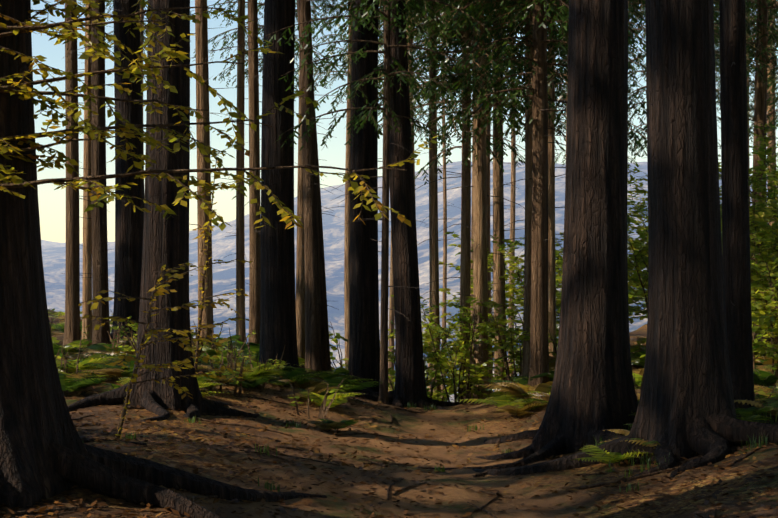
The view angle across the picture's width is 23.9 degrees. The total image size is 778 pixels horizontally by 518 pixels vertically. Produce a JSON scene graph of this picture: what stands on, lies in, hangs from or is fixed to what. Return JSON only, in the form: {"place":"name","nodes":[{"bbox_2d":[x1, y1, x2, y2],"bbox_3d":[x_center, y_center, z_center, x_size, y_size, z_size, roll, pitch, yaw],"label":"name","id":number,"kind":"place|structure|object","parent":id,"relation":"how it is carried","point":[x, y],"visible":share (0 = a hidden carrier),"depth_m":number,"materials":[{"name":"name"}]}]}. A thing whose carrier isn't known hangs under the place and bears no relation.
{"place":"outdoors","nodes":[
{"label":"outdoors","id":0,"kind":"place"},
{"bbox_2d":[0,310,777,517],"bbox_3d":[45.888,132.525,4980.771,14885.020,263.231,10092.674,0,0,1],"label":"ground","id":1,"kind":"structure","parent":0,"point":[460,496],"depth_m":16.31,"materials":[{"name":"brown soil"}]},
{"bbox_2d":[50,311,60,330],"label":"shrub","id":2,"kind":"object","parent":1,"relation":"on","point":[53,328],"visible":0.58,"depth_m":34.60,"materials":[{"name":"green plant"}]},
{"bbox_2d":[53,339,92,372],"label":"shrub","id":3,"kind":"object","parent":1,"relation":"on","point":[66,360],"visible":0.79,"depth_m":22.16,"materials":[{"name":"green plant"}]},
{"bbox_2d":[38,0,114,346],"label":"conifer tree","id":4,"kind":"object","parent":1,"relation":"on","point":[72,332],"visible":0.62,"depth_m":29.57,"materials":[{"name":"brown plant"}]},
{"bbox_2d":[57,0,126,346],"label":"conifer tree","id":5,"kind":"object","parent":1,"relation":"on","point":[87,265],"visible":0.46,"depth_m":31.16,"materials":[{"name":"brown plant"}]},
{"bbox_2d":[63,0,126,344],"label":"conifer tree","id":6,"kind":"object","parent":1,"relation":"on","point":[99,273],"visible":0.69,"depth_m":29.52,"materials":[{"name":"brown plant"}]},
{"bbox_2d":[57,0,144,345],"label":"conifer tree","id":7,"kind":"object","parent":1,"relation":"on","point":[129,223],"visible":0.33,"depth_m":33.53,"materials":[{"name":"brown plant"}]},
{"bbox_2d":[83,322,128,349],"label":"shrub","id":8,"kind":"object","parent":1,"relation":"on","point":[120,332],"visible":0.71,"depth_m":28.07,"materials":[{"name":"green plant"}]},
{"bbox_2d":[78,0,147,154],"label":"conifer tree","id":9,"kind":"object","parent":1,"relation":"on","point":[143,32],"visible":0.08,"depth_m":63.74,"materials":[{"name":"green plant"}]},
{"bbox_2d":[108,333,131,345],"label":"shrub","id":10,"kind":"object","parent":1,"relation":"on","point":[115,342],"visible":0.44,"depth_m":29.44,"materials":[{"name":"green plant"}]},
{"bbox_2d":[113,325,131,345],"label":"shrub","id":11,"kind":"object","parent":1,"relation":"on","point":[117,333],"visible":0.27,"depth_m":32.27,"materials":[{"name":"green plant"}]},
{"bbox_2d":[111,316,137,354],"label":"shrub","id":12,"kind":"object","parent":1,"relation":"on","point":[129,346],"visible":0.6,"depth_m":23.68,"materials":[{"name":"green plant"}]},
{"bbox_2d":[78,260,244,438],"bbox_3d":[-1.976,0.818,15.901,1.531,1.615,0.946,0,0,-39],"label":"sapling","id":13,"kind":"object","parent":1,"relation":"on","point":[184,341],"visible":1,"depth_m":15.99,"materials":[{"name":"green plant"}]},
{"bbox_2d":[0,0,326,517],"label":"conifer tree","id":14,"kind":"object","parent":1,"relation":"on","point":[46,452],"visible":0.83,"depth_m":12.66,"materials":[{"name":"brown plant"}]},
{"bbox_2d":[68,0,258,422],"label":"conifer tree","id":15,"kind":"object","parent":1,"relation":"on","point":[165,242],"visible":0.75,"depth_m":20.09,"materials":[{"name":"brown plant"}]},
{"bbox_2d":[192,334,208,362],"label":"shrub","id":16,"kind":"object","parent":1,"relation":"on","point":[201,346],"visible":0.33,"depth_m":27.55,"materials":[{"name":"green plant"}]},
{"bbox_2d":[191,332,224,349],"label":"shrub","id":17,"kind":"object","parent":1,"relation":"on","point":[216,339],"visible":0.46,"depth_m":28.41,"materials":[{"name":"green plant"}]},
{"bbox_2d":[193,321,222,345],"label":"shrub","id":18,"kind":"object","parent":1,"relation":"on","point":[213,322],"visible":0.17,"depth_m":30.15,"materials":[{"name":"green plant"}]},
{"bbox_2d":[190,0,242,347],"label":"conifer tree","id":19,"kind":"object","parent":1,"relation":"on","point":[202,71],"visible":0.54,"depth_m":29.44,"materials":[{"name":"brown plant"}]},
{"bbox_2d":[0,0,438,239],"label":"beech tree","id":20,"kind":"object","parent":1,"relation":"on","point":[87,128],"visible":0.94,"depth_m":12.37,"materials":[{"name":"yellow plant"}]},
{"bbox_2d":[191,160,251,373],"bbox_3d":[-1.892,0.282,20.852,0.737,2.893,1.304,0,0,-11],"label":"sapling","id":21,"kind":"object","parent":1,"relation":"on","point":[208,191],"visible":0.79,"depth_m":20.75,"materials":[{"name":"green plant"}]},
{"bbox_2d":[204,343,239,373],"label":"shrub","id":22,"kind":"object","parent":1,"relation":"on","point":[237,349],"visible":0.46,"depth_m":23.34,"materials":[{"name":"green plant"}]},
{"bbox_2d":[203,328,254,360],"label":"shrub","id":23,"kind":"object","parent":1,"relation":"on","point":[224,343],"visible":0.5,"depth_m":28.93,"materials":[{"name":"green plant"}]},
{"bbox_2d":[217,339,243,381],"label":"shrub","id":24,"kind":"object","parent":1,"relation":"on","point":[232,353],"visible":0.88,"depth_m":23.07,"materials":[{"name":"green plant"}]},
{"bbox_2d":[209,0,261,342],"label":"conifer tree","id":25,"kind":"object","parent":1,"relation":"on","point":[240,255],"visible":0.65,"depth_m":31.82,"materials":[{"name":"brown plant"}]},
{"bbox_2d":[219,354,252,396],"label":"shrub","id":26,"kind":"object","parent":1,"relation":"on","point":[238,379],"visible":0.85,"depth_m":22.20,"materials":[{"name":"green plant"}]},
{"bbox_2d":[233,0,261,344],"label":"conifer tree","id":27,"kind":"object","parent":1,"relation":"on","point":[255,233],"visible":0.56,"depth_m":31.09,"materials":[{"name":"brown plant"}]},
{"bbox_2d":[254,359,274,389],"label":"shrub","id":28,"kind":"object","parent":1,"relation":"on","point":[263,385],"visible":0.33,"depth_m":23.20,"materials":[{"name":"green plant"}]},
{"bbox_2d":[245,347,284,379],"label":"shrub","id":29,"kind":"object","parent":1,"relation":"on","point":[275,360],"visible":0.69,"depth_m":24.25,"materials":[{"name":"green plant"}]},
{"bbox_2d":[190,0,352,245],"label":"conifer tree","id":30,"kind":"object","parent":1,"relation":"on","point":[260,5],"visible":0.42,"depth_m":46.50,"materials":[{"name":"green plant"}]},
{"bbox_2d":[197,0,376,405],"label":"conifer tree","id":31,"kind":"object","parent":1,"relation":"on","point":[278,331],"visible":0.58,"depth_m":25.90,"materials":[{"name":"brown plant"}]},
{"bbox_2d":[245,13,338,368],"bbox_3d":[-1.428,-8.736,28.819,4.480,22.089,5.193,0,0,-32],"label":"conifer tree","id":32,"kind":"object","parent":1,"relation":"on","point":[300,302],"visible":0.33,"depth_m":28.73,"materials":[{"name":"brown plant"}]},
{"bbox_2d":[259,0,342,371],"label":"conifer tree","id":33,"kind":"object","parent":1,"relation":"on","point":[313,356],"visible":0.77,"depth_m":27.73,"materials":[{"name":"brown plant"}]},
{"bbox_2d":[288,378,348,418],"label":"shrub","id":34,"kind":"object","parent":1,"relation":"on","point":[325,400],"visible":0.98,"depth_m":21.96,"materials":[{"name":"green plant"}]},
{"bbox_2d":[296,0,351,373],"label":"conifer tree","id":35,"kind":"object","parent":1,"relation":"on","point":[325,351],"visible":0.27,"depth_m":27.93,"materials":[{"name":"brown plant"}]},
{"bbox_2d":[295,0,405,369],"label":"conifer tree","id":36,"kind":"object","parent":1,"relation":"on","point":[348,74],"visible":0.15,"depth_m":54.72,"materials":[{"name":"green plant"}]},
{"bbox_2d":[333,0,382,401],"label":"conifer tree","id":37,"kind":"object","parent":1,"relation":"on","point":[364,347],"visible":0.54,"depth_m":26.65,"materials":[{"name":"brown plant"}]},
{"bbox_2d":[328,321,394,373],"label":"bush","id":38,"kind":"object","parent":1,"relation":"on","point":[338,336],"visible":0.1,"depth_m":28.68,"materials":[{"name":"green plant"}]},
{"bbox_2d":[265,0,492,404],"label":"conifer tree","id":39,"kind":"object","parent":1,"relation":"on","point":[386,15],"visible":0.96,"depth_m":24.89,"materials":[{"name":"green plant"}]},
{"bbox_2d":[0,337,777,517],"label":"fallen leaves","id":40,"kind":"object","parent":1,"relation":"on","point":[281,509],"visible":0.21,"depth_m":15.83,"materials":[{"name":"brown plant"}]},
{"bbox_2d":[10,367,773,517],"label":"fallen sticks","id":41,"kind":"object","parent":1,"relation":"on","point":[396,492],"visible":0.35,"depth_m":16.45,"materials":[{"name":"brown wood"}]},
{"bbox_2d":[343,7,445,390],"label":"conifer tree","id":42,"kind":"object","parent":1,"relation":"on","point":[391,318],"visible":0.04,"depth_m":65.74,"materials":[{"name":"green plant"}]},
{"bbox_2d":[351,0,455,223],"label":"conifer tree","id":43,"kind":"object","parent":1,"relation":"on","point":[411,41],"visible":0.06,"depth_m":42.75,"materials":[{"name":"green plant"}]},
{"bbox_2d":[346,0,469,409],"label":"conifer tree","id":44,"kind":"object","parent":1,"relation":"on","point":[410,384],"visible":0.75,"depth_m":25.97,"materials":[{"name":"brown plant"}]},
{"bbox_2d":[48,311,777,465],"bbox_3d":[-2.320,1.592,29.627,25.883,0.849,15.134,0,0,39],"label":"ferns","id":45,"kind":"object","parent":1,"relation":"on","point":[499,401],"visible":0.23,"depth_m":23.32,"materials":[{"name":"green plant"}]},
{"bbox_2d":[388,339,450,394],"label":"bush","id":46,"kind":"object","parent":1,"relation":"on","point":[435,367],"visible":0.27,"depth_m":27.25,"materials":[{"name":"green plant"}]},
{"bbox_2d":[378,8,472,391],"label":"conifer tree","id":47,"kind":"object","parent":1,"relation":"on","point":[451,109],"visible":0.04,"depth_m":57.73,"materials":[{"name":"green plant"}]},
{"bbox_2d":[83,385,777,491],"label":"grass tufts","id":48,"kind":"object","parent":1,"relation":"on","point":[628,487],"visible":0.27,"depth_m":16.59,"materials":[{"name":"green plant"}]},
{"bbox_2d":[415,27,459,397],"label":"conifer tree","id":49,"kind":"object","parent":1,"relation":"on","point":[444,298],"visible":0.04,"depth_m":87.72,"materials":[{"name":"brown plant"}]},
{"bbox_2d":[427,329,450,398],"bbox_3d":[0.603,1.799,28.232,0.738,1.505,0.404,0,0,-35],"label":"sparse sapling","id":50,"kind":"object","parent":1,"relation":"on","point":[431,393],"visible":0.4,"depth_m":28.26,"materials":[{"name":"green plant"}]},
{"bbox_2d":[378,0,515,399],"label":"conifer tree","id":51,"kind":"object","parent":1,"relation":"on","point":[434,264],"visible":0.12,"depth_m":32.67,"materials":[{"name":"green plant"}]},
{"bbox_2d":[388,295,509,401],"bbox_3d":[0.874,2.011,30.232,2.280,2.870,2.201,0,0,1],"label":"bush","id":52,"kind":"object","parent":1,"relation":"on","point":[435,397],"visible":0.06,"depth_m":30.05,"materials":[{"name":"green plant"}]},
{"bbox_2d":[379,2,523,401],"bbox_3d":[1.709,-4.670,38.354,5.212,23.828,4.422,0,0,1],"label":"conifer tree","id":53,"kind":"object","parent":1,"relation":"on","point":[417,40],"depth_m":38.20,"materials":[{"name":"green plant"}]},
{"bbox_2d":[420,296,504,401],"bbox_3d":[1.023,1.474,28.135,1.594,1.850,1.985,0,0,1],"label":"bush","id":54,"kind":"object","parent":1,"relation":"on","point":[470,380],"visible":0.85,"depth_m":27.95,"materials":[{"name":"green plant"}]},
{"bbox_2d":[378,0,562,398],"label":"conifer tree","id":55,"kind":"object","parent":1,"relation":"on","point":[466,231],"visible":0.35,"depth_m":30.65,"materials":[{"name":"green plant"}]},
{"bbox_2d":[421,305,522,401],"bbox_3d":[1.532,1.779,29.893,2.686,2.176,1.805,0,0,-40],"label":"bush","id":56,"kind":"object","parent":1,"relation":"on","point":[442,336],"visible":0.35,"depth_m":29.63,"materials":[{"name":"green plant"}]},
{"bbox_2d":[327,0,641,399],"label":"conifer tree","id":57,"kind":"object","parent":1,"relation":"on","point":[480,276],"visible":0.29,"depth_m":29.67,"materials":[{"name":"green plant"}]},
{"bbox_2d":[418,7,559,394],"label":"conifer tree","id":58,"kind":"object","parent":1,"relation":"on","point":[488,127],"visible":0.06,"depth_m":49.67,"materials":[{"name":"green plant"}]},
{"bbox_2d":[424,0,562,391],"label":"conifer tree","id":59,"kind":"object","parent":1,"relation":"on","point":[498,259],"visible":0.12,"depth_m":31.67,"materials":[{"name":"green plant"}]},
{"bbox_2d":[439,231,562,381],"bbox_3d":[2.224,1.125,32.769,2.925,3.249,2.724,0,0,39],"label":"bush","id":60,"kind":"object","parent":1,"relation":"on","point":[511,290],"visible":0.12,"depth_m":32.56,"materials":[{"name":"green plant"}]},
{"bbox_2d":[492,15,519,381],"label":"conifer tree","id":61,"kind":"object","parent":1,"relation":"on","point":[513,195],"visible":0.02,"depth_m":74.69,"materials":[{"name":"brown plant"}]},
{"bbox_2d":[461,3,557,365],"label":"conifer tree","id":62,"kind":"object","parent":1,"relation":"on","point":[503,183],"visible":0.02,"depth_m":61.75,"materials":[{"name":"green plant"}]},
{"bbox_2d":[462,296,558,382],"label":"bush","id":63,"kind":"object","parent":1,"relation":"on","point":[503,345],"visible":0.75,"depth_m":27.58,"materials":[{"name":"green plant"}]},
{"bbox_2d":[406,0,645,375],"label":"conifer tree","id":64,"kind":"object","parent":1,"relation":"on","point":[527,78],"visible":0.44,"depth_m":27.28,"materials":[{"name":"green plant"}]},
{"bbox_2d":[418,0,637,469],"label":"conifer tree","id":65,"kind":"object","parent":1,"relation":"on","point":[592,396],"visible":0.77,"depth_m":19.22,"materials":[{"name":"brown plant"}]},
{"bbox_2d":[439,0,645,388],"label":"conifer tree","id":66,"kind":"object","parent":1,"relation":"on","point":[539,356],"visible":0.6,"depth_m":25.10,"materials":[{"name":"green plant"}]},
{"bbox_2d":[457,0,637,372],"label":"conifer tree","id":67,"kind":"object","parent":1,"relation":"on","point":[551,249],"visible":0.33,"depth_m":27.82,"materials":[{"name":"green plant"}]},
{"bbox_2d":[548,328,557,355],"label":"hazel bush","id":68,"kind":"object","parent":1,"relation":"on","point":[555,348],"visible":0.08,"depth_m":27.39,"materials":[{"name":"green plant"}]},
{"bbox_2d":[490,234,647,336],"bbox_3d":[2.989,0.671,29.258,2.776,2.154,1.935,0,0,27],"label":"bush","id":69,"kind":"object","parent":1,"relation":"on","point":[559,279],"visible":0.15,"depth_m":29.26,"materials":[{"name":"green plant"}]},
{"bbox_2d":[496,0,646,178],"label":"conifer tree","id":70,"kind":"object","parent":1,"relation":"on","point":[559,92],"visible":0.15,"depth_m":28.23,"materials":[{"name":"green plant"}]},
{"bbox_2d":[504,225,647,313],"bbox_3d":[3.291,0.471,31.753,2.792,2.406,2.298,0,0,1],"label":"bush","id":71,"kind":"object","parent":1,"relation":"on","point":[556,254],"visible":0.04,"depth_m":31.69,"materials":[{"name":"green plant"}]},
{"bbox_2d":[547,11,645,138],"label":"conifer tree","id":72,"kind":"object","parent":1,"relation":"on","point":[628,42],"visible":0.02,"depth_m":43.41,"materials":[{"name":"green plant"}]},
{"bbox_2d":[547,10,645,113],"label":"conifer tree","id":73,"kind":"object","parent":1,"relation":"on","point":[628,54],"depth_m":51.06,"materials":[{"name":"green plant"}]},
{"bbox_2d":[555,10,645,168],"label":"conifer tree","id":74,"kind":"object","parent":1,"relation":"on","point":[562,117],"visible":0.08,"depth_m":65.35,"materials":[{"name":"green plant"}]},
{"bbox_2d":[556,278,647,325],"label":"hazel bush","id":75,"kind":"object","parent":1,"relation":"on","point":[641,318],"visible":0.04,"depth_m":30.58,"materials":[{"name":"green plant"}]},
{"bbox_2d":[470,0,777,483],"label":"conifer tree","id":76,"kind":"object","parent":1,"relation":"on","point":[686,407],"visible":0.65,"depth_m":16.68,"materials":[{"name":"brown plant"}]},
{"bbox_2d":[632,373,643,401],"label":"fern","id":77,"kind":"object","parent":1,"relation":"on","point":[635,382],"visible":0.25,"depth_m":19.78,"materials":[{"name":"green plant"}]},
{"bbox_2d":[636,337,645,352],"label":"shrub","id":78,"kind":"object","parent":1,"relation":"on","point":[643,341],"visible":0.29,"depth_m":27.62,"materials":[{"name":"green plant"}]},
{"bbox_2d":[627,201,721,315],"bbox_3d":[4.524,0.347,29.789,2.069,2.573,2.211,0,0,-15],"label":"hazel bush","id":79,"kind":"object","parent":1,"relation":"on","point":[632,242],"visible":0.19,"depth_m":29.94,"materials":[{"name":"green plant"}]},
{"bbox_2d":[627,0,751,235],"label":"conifer tree","id":80,"kind":"object","parent":1,"relation":"on","point":[638,90],"visible":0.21,"depth_m":35.46,"materials":[{"name":"green plant"}]},
{"bbox_2d":[627,164,765,312],"bbox_3d":[5.465,-0.076,33.498,3.407,3.508,3.624,0,0,1],"label":"hazel bush","id":81,"kind":"object","parent":1,"relation":"on","point":[638,192],"visible":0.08,"depth_m":33.62,"materials":[{"name":"green plant"}]},
{"bbox_2d":[627,201,777,315],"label":"hazel bush","id":82,"kind":"object","parent":1,"relation":"on","point":[637,294],"visible":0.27,"depth_m":27.03,"materials":[{"name":"green plant"}]},
{"bbox_2d":[628,0,777,128],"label":"conifer tree","id":83,"kind":"object","parent":1,"relation":"on","point":[718,85],"visible":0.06,"depth_m":55.42,"materials":[{"name":"green plant"}]},
{"bbox_2d":[629,0,777,148],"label":"conifer tree","id":84,"kind":"object","parent":1,"relation":"on","point":[752,51],"visible":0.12,"depth_m":38.31,"materials":[{"name":"green plant"}]},
{"bbox_2d":[640,0,775,81],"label":"conifer tree","id":85,"kind":"object","parent":1,"relation":"on","point":[745,12],"visible":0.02,"depth_m":45.56,"materials":[{"name":"green plant"}]},
{"bbox_2d":[714,0,777,421],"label":"conifer tree","id":86,"kind":"object","parent":1,"relation":"on","point":[735,197],"visible":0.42,"depth_m":18.12,"materials":[{"name":"brown plant"}]},
{"bbox_2d":[714,0,777,326],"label":"conifer tree","id":87,"kind":"object","parent":1,"relation":"on","point":[762,42],"visible":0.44,"depth_m":39.60,"materials":[{"name":"green plant"}]},
{"bbox_2d":[714,0,777,143],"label":"conifer tree","id":88,"kind":"object","parent":1,"relation":"on","point":[769,73],"visible":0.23,"depth_m":43.79,"materials":[{"name":"green plant"}]},
{"bbox_2d":[714,1,777,154],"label":"conifer tree","id":89,"kind":"object","parent":1,"relation":"on","point":[770,104],"visible":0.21,"depth_m":49.85,"materials":[{"name":"green plant"}]},
{"bbox_2d":[715,0,777,258],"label":"conifer tree","id":90,"kind":"object","parent":1,"relation":"on","point":[748,83],"visible":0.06,"depth_m":79.58,"materials":[{"name":"green plant"}]},
{"bbox_2d":[718,134,777,344],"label":"hazel bush","id":91,"kind":"object","parent":1,"relation":"on","point":[752,195],"visible":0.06,"depth_m":29.48,"materials":[{"name":"green plant"}]},
{"bbox_2d":[719,123,777,300],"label":"hazel bush","id":92,"kind":"object","parent":1,"relation":"on","point":[767,129],"visible":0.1,"depth_m":34.52,"materials":[{"name":"green plant"}]},
{"bbox_2d":[720,160,777,356],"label":"hazel bush","id":93,"kind":"object","parent":1,"relation":"on","point":[759,281],"visible":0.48,"depth_m":26.34,"materials":[{"name":"green plant"}]},
{"bbox_2d":[745,0,777,266],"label":"conifer tree","id":94,"kind":"object","parent":1,"relation":"on","point":[772,141],"visible":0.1,"depth_m":61.58,"materials":[{"name":"green plant"}]},
{"bbox_2d":[750,260,777,353],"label":"hazel bush","id":95,"kind":"object","parent":1,"relation":"on","point":[767,297],"visible":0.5,"depth_m":24.08,"materials":[{"name":"green plant"}]},
{"bbox_2d":[751,280,777,388],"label":"hazel bush","id":96,"kind":"object","parent":1,"relation":"on","point":[761,320],"visible":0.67,"depth_m":22.51,"materials":[{"name":"green plant"}]},
{"bbox_2d":[754,383,777,400],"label":"fern","id":97,"kind":"object","parent":1,"relation":"on","point":[761,392],"visible":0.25,"depth_m":18.93,"materials":[{"name":"green plant"}]},
{"bbox_2d":[756,323,777,354],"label":"shrub","id":98,"kind":"object","parent":1,"relation":"on","point":[760,329],"visible":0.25,"depth_m":25.91,"materials":[{"name":"green plant"}]},
{"bbox_2d":[764,344,777,357],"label":"fern","id":99,"kind":"object","parent":1,"relation":"on","point":[770,347],"visible":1,"depth_m":19.04,"materials":[{"name":"green plant"}]},
{"bbox_2d":[41,161,767,401],"bbox_3d":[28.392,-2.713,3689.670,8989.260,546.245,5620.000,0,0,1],"label":"mountain ridge","id":100,"kind":"structure","parent":0,"point":[54,262],"depth_m":2552.20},
{"bbox_2d":[31,0,777,242],"label":"sky","id":101,"kind":"structure","parent":0,"point":[52,203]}
]}

